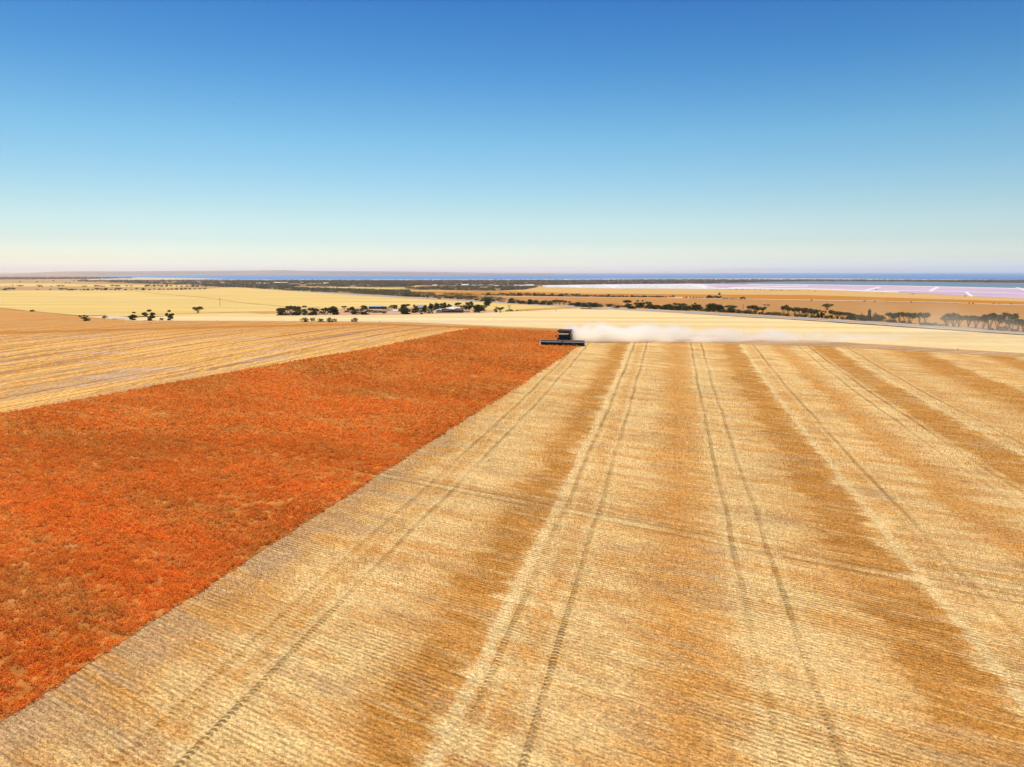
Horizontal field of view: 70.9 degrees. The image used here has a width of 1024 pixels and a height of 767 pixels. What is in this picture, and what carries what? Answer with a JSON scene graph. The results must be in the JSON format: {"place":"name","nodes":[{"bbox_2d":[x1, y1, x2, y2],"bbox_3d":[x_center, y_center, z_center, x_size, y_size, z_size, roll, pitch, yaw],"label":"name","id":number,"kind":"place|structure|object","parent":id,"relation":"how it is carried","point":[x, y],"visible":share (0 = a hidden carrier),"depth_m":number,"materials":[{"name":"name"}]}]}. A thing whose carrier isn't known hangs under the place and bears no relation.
{"place":"outdoors","nodes":[
{"label":"outdoors","id":0,"kind":"place"},
{"bbox_2d":[3,308,103,315],"bbox_3d":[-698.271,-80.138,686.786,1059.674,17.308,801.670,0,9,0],"label":"field bank","id":1,"kind":"structure","parent":0,"point":[57,313],"depth_m":322.28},
{"bbox_2d":[0,283,190,286],"bbox_3d":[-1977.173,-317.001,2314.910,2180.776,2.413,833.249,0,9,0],"label":"paddock","id":2,"kind":"structure","parent":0,"point":[47,284],"depth_m":2219.33,"materials":[{"name":"plant"}]},
{"bbox_2d":[85,316,130,320],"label":"sandy patch","id":3,"kind":"object","parent":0,"point":[118,317],"visible":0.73,"depth_m":272.53,"materials":[{"name":"sand"}]},
{"bbox_2d":[0,279,223,289],"bbox_3d":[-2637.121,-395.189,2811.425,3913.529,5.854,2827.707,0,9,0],"label":"paddock","id":4,"kind":"structure","parent":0,"point":[67,281],"depth_m":2041.49,"materials":[{"name":"plant"}]},
{"bbox_2d":[87,280,201,284],"bbox_3d":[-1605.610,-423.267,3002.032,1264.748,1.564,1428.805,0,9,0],"label":"scrub floor","id":5,"kind":"structure","parent":0,"point":[150,283],"depth_m":2901.03,"materials":[{"name":"soil"}]},
{"bbox_2d":[78,279,206,284],"bbox_3d":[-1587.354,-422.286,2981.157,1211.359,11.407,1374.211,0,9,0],"label":"lowland wood","id":6,"kind":"object","parent":5,"relation":"on","point":[195,282],"visible":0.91,"depth_m":2888.08,"materials":[{"name":"green plant"}]},
{"bbox_2d":[80,277,217,279],"bbox_3d":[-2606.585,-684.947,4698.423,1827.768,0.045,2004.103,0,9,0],"label":"tidal flat","id":7,"kind":"structure","parent":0,"point":[128,278],"depth_m":4769.62,"materials":[{"name":"sand"}]},
{"bbox_2d":[148,311,256,314],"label":"farm track","id":8,"kind":"structure","parent":0,"point":[209,312],"depth_m":353.03,"materials":[{"name":"beige soil"}]},
{"bbox_2d":[140,291,320,307],"bbox_3d":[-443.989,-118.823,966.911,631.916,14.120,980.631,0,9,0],"label":"farm track","id":9,"kind":"structure","parent":0,"point":[234,301],"depth_m":732.74,"materials":[{"name":"soil"}]},
{"bbox_2d":[0,308,468,413],"bbox_3d":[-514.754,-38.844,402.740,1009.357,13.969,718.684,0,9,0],"label":"stubble swaths","id":10,"kind":"object","parent":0,"point":[37,369],"visible":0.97,"depth_m":164.65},
{"bbox_2d":[4,270,553,274],"bbox_3d":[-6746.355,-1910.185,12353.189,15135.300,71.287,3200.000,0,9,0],"label":"hills","id":11,"kind":"structure","parent":0,"point":[273,272],"depth_m":11233.14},
{"bbox_2d":[0,287,580,315],"bbox_3d":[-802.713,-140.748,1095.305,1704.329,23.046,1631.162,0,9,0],"label":"paddock","id":12,"kind":"structure","parent":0,"point":[105,302],"depth_m":735.33,"materials":[{"name":"plant"}]},
{"bbox_2d":[192,306,203,312],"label":"mallee tree","id":13,"kind":"object","parent":12,"relation":"on","point":[197,308],"visible":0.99,"depth_m":341.25,"materials":[{"name":"green plant"}]},
{"bbox_2d":[228,311,276,313],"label":"grass streak","id":14,"kind":"object","parent":12,"relation":"on","point":[264,312],"depth_m":354.26,"materials":[{"name":"plant"}]},
{"bbox_2d":[513,307,574,311],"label":"grass streak","id":15,"kind":"object","parent":12,"relation":"on","point":[535,309],"depth_m":437.80,"materials":[{"name":"plant"}]},
{"bbox_2d":[0,329,581,721],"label":"crop floor","id":16,"kind":"structure","parent":0,"point":[19,671],"depth_m":69.21,"materials":[{"name":"plant"}]},
{"bbox_2d":[0,327,577,718],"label":"crop","id":17,"kind":"object","parent":16,"relation":"on","point":[121,575],"visible":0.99,"depth_m":72.84,"materials":[{"name":"orange plant"}]},
{"bbox_2d":[540,329,584,345],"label":"combine harvester","id":18,"kind":"object","parent":16,"relation":"on","point":[565,336],"visible":0.93,"depth_m":170.44,"materials":[{"name":"black metal"}]},
{"bbox_2d":[202,281,416,290],"bbox_3d":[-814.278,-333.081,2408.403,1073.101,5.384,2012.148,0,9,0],"label":"scrub floor","id":19,"kind":"structure","parent":0,"point":[300,284],"depth_m":2018.04,"materials":[{"name":"soil"}]},
{"bbox_2d":[294,286,404,289],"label":"paddock","id":20,"kind":"structure","parent":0,"point":[359,287],"depth_m":1885.67,"materials":[{"name":"plant"}]},
{"bbox_2d":[304,288,408,296],"bbox_3d":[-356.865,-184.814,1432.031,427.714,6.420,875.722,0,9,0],"label":"scrub floor","id":21,"kind":"structure","parent":0,"point":[355,293],"depth_m":1309.40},
{"bbox_2d":[293,286,412,295],"bbox_3d":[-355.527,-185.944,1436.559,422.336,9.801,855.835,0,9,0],"label":"verge wood","id":22,"kind":"object","parent":21,"relation":"on","point":[401,292],"visible":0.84,"depth_m":1397.69,"materials":[{"name":"green plant"}]},
{"bbox_2d":[276,306,509,315],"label":"farmyard","id":23,"kind":"structure","parent":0,"point":[390,312],"depth_m":354.67,"materials":[{"name":"soil"}]},
{"bbox_2d":[289,306,300,311],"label":"mallee tree","id":24,"kind":"object","parent":23,"relation":"on","point":[293,308],"visible":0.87,"depth_m":319.98,"materials":[{"name":"green plant"}]},
{"bbox_2d":[327,306,339,314],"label":"dense tree","id":25,"kind":"object","parent":23,"relation":"on","point":[334,310],"visible":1,"depth_m":310.67,"materials":[{"name":"green plant"}]},
{"bbox_2d":[368,306,386,308],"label":"shed","id":26,"kind":"structure","parent":23,"relation":"on","point":[377,307],"depth_m":451.58,"materials":[{"name":"white metal"}]},
{"bbox_2d":[428,303,435,309],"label":"dense tree","id":27,"kind":"object","parent":23,"relation":"on","point":[430,306],"visible":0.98,"depth_m":424.90,"materials":[{"name":"green plant"}]},
{"bbox_2d":[439,302,446,308],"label":"dense tree","id":28,"kind":"object","parent":23,"relation":"on","point":[443,305],"visible":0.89,"depth_m":444.54,"materials":[{"name":"green plant"}]},
{"bbox_2d":[436,307,463,312],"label":"homestead","id":29,"kind":"structure","parent":23,"relation":"on","point":[452,310],"depth_m":350.41,"materials":[{"name":"white metal"}]},
{"bbox_2d":[465,301,473,308],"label":"dense tree","id":30,"kind":"object","parent":23,"relation":"on","point":[469,305],"visible":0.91,"depth_m":439.98,"materials":[{"name":"green plant"}]},
{"bbox_2d":[471,304,486,312],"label":"dense tree","id":31,"kind":"object","parent":23,"relation":"on","point":[478,308],"visible":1,"depth_m":351.08,"materials":[{"name":"green plant"}]},
{"bbox_2d":[383,285,546,287],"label":"paddock","id":32,"kind":"structure","parent":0,"point":[423,285],"depth_m":1960.32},
{"bbox_2d":[379,323,556,330],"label":"rusty headland","id":33,"kind":"structure","parent":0,"point":[468,327],"depth_m":218.84,"materials":[{"name":"soil"}]},
{"bbox_2d":[407,286,529,290],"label":"scrub floor","id":34,"kind":"structure","parent":0,"point":[471,290],"depth_m":1594.67,"materials":[{"name":"soil"}]},
{"bbox_2d":[405,285,537,290],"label":"wood","id":35,"kind":"object","parent":34,"relation":"on","point":[493,287],"visible":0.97,"depth_m":1739.62,"materials":[{"name":"green plant"}]},
{"bbox_2d":[0,272,992,276],"bbox_3d":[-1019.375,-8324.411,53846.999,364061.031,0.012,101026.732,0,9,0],"label":"shore","id":36,"kind":"structure","parent":0,"point":[2,274],"depth_m":38873.35,"materials":[{"name":"sand"}]},
{"bbox_2d":[0,313,1023,766],"bbox_3d":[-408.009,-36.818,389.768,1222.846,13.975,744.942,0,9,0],"label":"stubble field","id":37,"kind":"structure","parent":0,"point":[596,353],"depth_m":43.58,"materials":[{"name":"plant"}]},
{"bbox_2d":[0,323,416,333],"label":"rusty strip","id":38,"kind":"object","parent":37,"relation":"on","point":[35,331],"visible":1,"depth_m":211.28,"materials":[{"name":"soil"}]},
{"bbox_2d":[0,0,1023,271],"label":"sky","id":39,"kind":"structure","parent":0,"point":[357,135],"materials":[{"name":"blue"}]},
{"bbox_2d":[407,293,692,308],"bbox_3d":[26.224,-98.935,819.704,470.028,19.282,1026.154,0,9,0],"label":"paddock","id":40,"kind":"structure","parent":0,"point":[661,301],"depth_m":836.23,"materials":[{"name":"plant"}]},
{"bbox_2d":[102,272,1023,279],"bbox_3d":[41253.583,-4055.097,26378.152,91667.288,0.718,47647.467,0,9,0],"label":"sea","id":41,"kind":"structure","parent":0,"point":[998,276],"depth_m":6749.91,"materials":[{"name":"liquid"}]},
{"bbox_2d":[109,280,1022,284],"bbox_3d":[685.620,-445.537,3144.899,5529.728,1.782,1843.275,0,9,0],"label":"scrub floor","id":42,"kind":"structure","parent":0,"point":[653,283],"depth_m":3214.27,"materials":[{"name":"soil"}]},
{"bbox_2d":[124,281,1023,334],"bbox_3d":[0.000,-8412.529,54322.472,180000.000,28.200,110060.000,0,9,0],"label":"ground","id":43,"kind":"structure","parent":0,"point":[758,317],"depth_m":293.49,"materials":[{"name":"soil"}]},
{"bbox_2d":[277,310,287,314],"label":"dense tree","id":44,"kind":"object","parent":43,"relation":"on","point":[281,312],"visible":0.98,"depth_m":297.95,"materials":[{"name":"green plant"}]},
{"bbox_2d":[200,279,421,290],"bbox_3d":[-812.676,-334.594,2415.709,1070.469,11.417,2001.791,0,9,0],"label":"town wood","id":45,"kind":"object","parent":43,"relation":"on","point":[260,284],"visible":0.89,"depth_m":2302.83,"materials":[{"name":"green plant"}]},
{"bbox_2d":[343,288,506,299],"bbox_3d":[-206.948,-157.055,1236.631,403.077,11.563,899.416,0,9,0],"label":"trees","id":46,"kind":"object","parent":43,"relation":"on","point":[422,293],"visible":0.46,"depth_m":1108.24,"materials":[{"name":"green plant"}]},
{"bbox_2d":[484,299,491,305],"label":"dense tree","id":47,"kind":"object","parent":43,"relation":"on","point":[487,302],"visible":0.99,"depth_m":558.18,"materials":[{"name":"green plant"}]},
{"bbox_2d":[412,292,658,297],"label":"hedge undergrowth","id":48,"kind":"object","parent":43,"relation":"on","point":[518,294],"visible":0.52,"depth_m":1121.67,"materials":[{"name":"green plant"}]},
{"bbox_2d":[108,278,1023,284],"bbox_3d":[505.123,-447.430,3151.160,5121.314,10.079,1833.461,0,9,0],"label":"shore scrub","id":49,"kind":"object","parent":43,"relation":"on","point":[550,282],"visible":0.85,"depth_m":3149.60,"materials":[{"name":"green plant"}]},
{"bbox_2d":[579,302,590,306],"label":"dense tree","id":50,"kind":"object","parent":43,"relation":"on","point":[585,304],"visible":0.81,"depth_m":511.95,"materials":[{"name":"green plant"}]},
{"bbox_2d":[589,302,598,306],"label":"dense tree","id":51,"kind":"object","parent":43,"relation":"on","point":[594,304],"visible":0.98,"depth_m":504.99,"materials":[{"name":"green plant"}]},
{"bbox_2d":[291,284,907,323],"bbox_3d":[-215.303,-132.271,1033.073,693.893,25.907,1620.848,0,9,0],"label":"roadside undergrowth","id":52,"kind":"object","parent":43,"relation":"on","point":[589,302],"visible":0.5,"depth_m":624.32,"materials":[{"name":"green plant"}]},
{"bbox_2d":[635,302,642,307],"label":"dense tree","id":53,"kind":"object","parent":43,"relation":"on","point":[639,305],"visible":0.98,"depth_m":486.61,"materials":[{"name":"green plant"}]},
{"bbox_2d":[648,305,660,308],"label":"dense tree","id":54,"kind":"object","parent":43,"relation":"on","point":[653,306],"visible":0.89,"depth_m":449.92,"materials":[{"name":"green plant"}]},
{"bbox_2d":[666,305,677,309],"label":"dense tree","id":55,"kind":"object","parent":43,"relation":"on","point":[670,307],"visible":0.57,"depth_m":425.34,"materials":[{"name":"green plant"}]},
{"bbox_2d":[673,306,684,309],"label":"dense tree","id":56,"kind":"object","parent":43,"relation":"on","point":[679,307],"visible":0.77,"depth_m":417.84,"materials":[{"name":"green plant"}]},
{"bbox_2d":[691,304,701,310],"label":"dense tree","id":57,"kind":"object","parent":43,"relation":"on","point":[695,306],"visible":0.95,"depth_m":405.56,"materials":[{"name":"green plant"}]},
{"bbox_2d":[705,303,717,311],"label":"dense tree","id":58,"kind":"object","parent":43,"relation":"on","point":[711,307],"visible":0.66,"depth_m":378.59,"materials":[{"name":"green plant"}]},
{"bbox_2d":[713,304,724,311],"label":"dense tree","id":59,"kind":"object","parent":43,"relation":"on","point":[719,307],"visible":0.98,"depth_m":364.19,"materials":[{"name":"green plant"}]},
{"bbox_2d":[727,308,735,312],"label":"dense tree","id":60,"kind":"object","parent":43,"relation":"on","point":[731,310],"visible":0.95,"depth_m":352.26,"materials":[{"name":"green plant"}]},
{"bbox_2d":[847,313,854,319],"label":"dense tree","id":61,"kind":"object","parent":43,"relation":"on","point":[850,317],"visible":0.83,"depth_m":252.56,"materials":[{"name":"green plant"}]},
{"bbox_2d":[853,314,869,320],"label":"dense tree","id":62,"kind":"object","parent":43,"relation":"on","point":[860,317],"visible":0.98,"depth_m":247.52,"materials":[{"name":"green plant"}]},
{"bbox_2d":[131,309,1023,352],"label":"paddock","id":63,"kind":"structure","parent":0,"point":[641,321],"depth_m":223.32,"materials":[{"name":"plant"}]},
{"bbox_2d":[128,312,137,319],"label":"gum tree","id":64,"kind":"object","parent":63,"relation":"on","point":[132,317],"visible":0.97,"depth_m":252.24,"materials":[{"name":"green plant"}]},
{"bbox_2d":[141,309,155,319],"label":"gum tree","id":65,"kind":"object","parent":63,"relation":"on","point":[151,316],"visible":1,"depth_m":248.65,"materials":[{"name":"green plant"}]},
{"bbox_2d":[165,310,173,319],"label":"gum tree","id":66,"kind":"object","parent":63,"relation":"on","point":[170,316],"visible":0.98,"depth_m":251.54,"materials":[{"name":"green plant"}]},
{"bbox_2d":[502,296,656,297],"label":"farm track","id":67,"kind":"structure","parent":0,"point":[546,296],"depth_m":976.55,"materials":[{"name":"soil"}]},
{"bbox_2d":[292,290,1023,332],"bbox_3d":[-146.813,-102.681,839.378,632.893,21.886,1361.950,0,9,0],"label":"road","id":68,"kind":"structure","parent":0,"point":[733,314],"depth_m":282.71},
{"bbox_2d":[543,284,773,288],"bbox_3d":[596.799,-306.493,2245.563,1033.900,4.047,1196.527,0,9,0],"label":"saltworks ground","id":69,"kind":"structure","parent":0,"point":[613,285],"depth_m":2462.03,"materials":[{"name":"white"}]},
{"bbox_2d":[577,285,609,287],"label":"salt stockpile","id":70,"kind":"object","parent":69,"relation":"on","point":[593,286],"visible":0.82,"depth_m":1837.69,"materials":[{"name":"white"}]},
{"bbox_2d":[612,285,704,288],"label":"salt stockpile","id":71,"kind":"object","parent":69,"relation":"on","point":[663,286],"visible":0.81,"depth_m":1767.16,"materials":[{"name":"white"}]},
{"bbox_2d":[353,278,966,279],"bbox_3d":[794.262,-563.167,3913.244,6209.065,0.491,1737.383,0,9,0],"label":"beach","id":72,"kind":"structure","parent":0,"point":[613,279],"depth_m":4158.40,"materials":[{"name":"sand"}]},
{"bbox_2d":[299,290,1023,333],"bbox_3d":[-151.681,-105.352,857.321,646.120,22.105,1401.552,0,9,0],"label":"road verge","id":73,"kind":"structure","parent":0,"point":[717,314],"depth_m":297.30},
{"bbox_2d":[337,321,1023,356],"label":"headland","id":74,"kind":"structure","parent":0,"point":[686,338],"depth_m":179.21,"materials":[{"name":"plant"}]},
{"bbox_2d":[395,268,1023,271],"bbox_3d":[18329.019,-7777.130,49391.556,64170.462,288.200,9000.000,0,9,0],"label":"hills","id":75,"kind":"structure","parent":0,"point":[798,270],"depth_m":46697.31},
{"bbox_2d":[411,287,1023,300],"bbox_3d":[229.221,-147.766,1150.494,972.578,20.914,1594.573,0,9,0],"label":"paddock","id":76,"kind":"structure","parent":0,"point":[730,292],"depth_m":1319.75,"materials":[{"name":"plant"}]},
{"bbox_2d":[411,291,1023,304],"bbox_3d":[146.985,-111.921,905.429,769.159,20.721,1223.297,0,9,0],"label":"paddock","id":77,"kind":"structure","parent":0,"point":[811,297],"depth_m":951.29,"materials":[{"name":"plant"}]},
{"bbox_2d":[728,286,798,287],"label":"salt levee","id":78,"kind":"structure","parent":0,"point":[758,287],"depth_m":1890.06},
{"bbox_2d":[714,288,894,291],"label":"salt levee","id":79,"kind":"structure","parent":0,"point":[800,288],"depth_m":1750.49,"materials":[{"name":"white"}]},
{"bbox_2d":[651,298,1023,330],"bbox_3d":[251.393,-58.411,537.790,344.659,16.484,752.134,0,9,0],"label":"paddock","id":80,"kind":"structure","parent":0,"point":[937,311],"depth_m":472.72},
{"bbox_2d":[750,305,758,313],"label":"mallee tree","id":81,"kind":"object","parent":80,"relation":"on","point":[756,308],"visible":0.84,"depth_m":327.07,"materials":[{"name":"green plant"}]},
{"bbox_2d":[794,307,804,315],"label":"mallee tree","id":82,"kind":"object","parent":80,"relation":"on","point":[797,309],"visible":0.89,"depth_m":280.99,"materials":[{"name":"green plant"}]},
{"bbox_2d":[800,308,813,316],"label":"mallee tree","id":83,"kind":"object","parent":80,"relation":"on","point":[803,310],"visible":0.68,"depth_m":278.39,"materials":[{"name":"green plant"}]},
{"bbox_2d":[806,309,816,315],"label":"mallee tree","id":84,"kind":"object","parent":80,"relation":"on","point":[812,311],"visible":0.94,"depth_m":272.62,"materials":[{"name":"green plant"}]},
{"bbox_2d":[821,303,832,309],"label":"mallee tree","id":85,"kind":"object","parent":80,"relation":"on","point":[826,305],"visible":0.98,"depth_m":428.55,"materials":[{"name":"green plant"}]},
{"bbox_2d":[873,314,885,320],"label":"dense tree","id":86,"kind":"object","parent":80,"relation":"on","point":[880,317],"visible":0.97,"depth_m":243.99,"materials":[{"name":"green plant"}]},
{"bbox_2d":[885,312,895,320],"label":"mallee tree","id":87,"kind":"object","parent":80,"relation":"on","point":[888,314],"visible":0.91,"depth_m":237.30,"materials":[{"name":"green plant"}]},
{"bbox_2d":[890,313,899,322],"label":"mallee tree","id":88,"kind":"object","parent":80,"relation":"on","point":[894,316],"visible":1,"depth_m":236.29,"materials":[{"name":"green plant"}]},
{"bbox_2d":[903,312,915,321],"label":"mallee tree","id":89,"kind":"object","parent":80,"relation":"on","point":[908,314],"visible":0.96,"depth_m":232.53,"materials":[{"name":"green plant"}]},
{"bbox_2d":[916,312,921,323],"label":"mallee tree","id":90,"kind":"object","parent":80,"relation":"on","point":[918,315],"visible":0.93,"depth_m":228.93,"materials":[{"name":"green plant"}]},
{"bbox_2d":[920,312,930,321],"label":"mallee tree","id":91,"kind":"object","parent":80,"relation":"on","point":[924,315],"visible":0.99,"depth_m":226.83,"materials":[{"name":"green plant"}]},
{"bbox_2d":[940,316,955,325],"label":"mallee tree","id":92,"kind":"object","parent":80,"relation":"on","point":[944,318],"visible":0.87,"depth_m":221.22,"materials":[{"name":"green plant"}]},
{"bbox_2d":[943,312,960,325],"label":"mallee tree","id":93,"kind":"object","parent":80,"relation":"on","point":[958,315],"visible":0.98,"depth_m":219.50,"materials":[{"name":"green plant"}]},
{"bbox_2d":[952,316,965,326],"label":"mallee tree","id":94,"kind":"object","parent":80,"relation":"on","point":[960,318],"visible":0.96,"depth_m":218.18,"materials":[{"name":"green plant"}]},
{"bbox_2d":[962,315,971,326],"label":"mallee tree","id":95,"kind":"object","parent":80,"relation":"on","point":[966,317],"visible":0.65,"depth_m":216.50,"materials":[{"name":"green plant"}]},
{"bbox_2d":[967,315,982,327],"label":"mallee tree","id":96,"kind":"object","parent":80,"relation":"on","point":[973,318],"visible":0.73,"depth_m":213.63,"materials":[{"name":"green plant"}]},
{"bbox_2d":[979,316,989,328],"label":"mallee tree","id":97,"kind":"object","parent":80,"relation":"on","point":[983,324],"visible":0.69,"depth_m":210.21,"materials":[{"name":"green plant"}]},
{"bbox_2d":[981,314,997,328],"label":"mallee tree","id":98,"kind":"object","parent":80,"relation":"on","point":[986,319],"visible":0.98,"depth_m":207.50,"materials":[{"name":"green plant"}]},
{"bbox_2d":[988,313,1004,329],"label":"mallee tree","id":99,"kind":"object","parent":80,"relation":"on","point":[998,319],"visible":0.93,"depth_m":206.40,"materials":[{"name":"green plant"}]},
{"bbox_2d":[1000,312,1018,329],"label":"mallee tree","id":100,"kind":"object","parent":80,"relation":"on","point":[1010,316],"visible":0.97,"depth_m":205.03,"materials":[{"name":"green plant"}]},
{"bbox_2d":[1003,319,1017,329],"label":"mallee tree","id":101,"kind":"object","parent":80,"relation":"on","point":[1010,322],"visible":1,"depth_m":203.39,"materials":[{"name":"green plant"}]},
{"bbox_2d":[1013,318,1022,330],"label":"mallee tree","id":102,"kind":"object","parent":80,"relation":"on","point":[1017,320],"visible":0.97,"depth_m":201.44,"materials":[{"name":"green plant"}]},
{"bbox_2d":[1018,320,1023,331],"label":"mallee tree","id":103,"kind":"object","parent":80,"relation":"on","point":[1021,322],"visible":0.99,"depth_m":200.28,"materials":[{"name":"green plant"}]},
{"bbox_2d":[693,281,1023,287],"bbox_3d":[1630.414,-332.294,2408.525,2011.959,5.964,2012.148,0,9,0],"label":"lagoon","id":104,"kind":"structure","parent":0,"point":[979,284],"depth_m":2699.79,"materials":[{"name":"liquid"}]},
{"bbox_2d":[704,284,1023,298],"bbox_3d":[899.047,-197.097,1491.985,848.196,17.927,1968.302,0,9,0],"label":"salt pan","id":105,"kind":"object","parent":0,"point":[1006,293],"visible":0.77,"depth_m":1624.56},
{"bbox_2d":[709,298,1018,304],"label":"farm track","id":106,"kind":"structure","parent":0,"point":[856,300],"depth_m":786.56,"materials":[{"name":"soil"}]},
{"bbox_2d":[777,284,1023,288],"bbox_3d":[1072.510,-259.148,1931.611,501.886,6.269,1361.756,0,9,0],"label":"salt levee","id":107,"kind":"structure","parent":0,"point":[888,285],"depth_m":2237.26,"materials":[{"name":"white"}]},
{"bbox_2d":[884,290,1023,293],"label":"salt levee","id":108,"kind":"structure","parent":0,"point":[952,291],"depth_m":1413.45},
{"bbox_3d":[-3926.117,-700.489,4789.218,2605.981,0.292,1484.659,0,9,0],"label":"scrub floor","id":109,"kind":"structure","parent":0,"visible":0},
{"bbox_2d":[0,276,131,278],"bbox_3d":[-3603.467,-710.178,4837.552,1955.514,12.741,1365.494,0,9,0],"label":"scrub","id":110,"kind":"object","parent":109,"relation":"on","point":[85,277],"visible":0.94,"depth_m":4862.69,"materials":[{"name":"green plant"}]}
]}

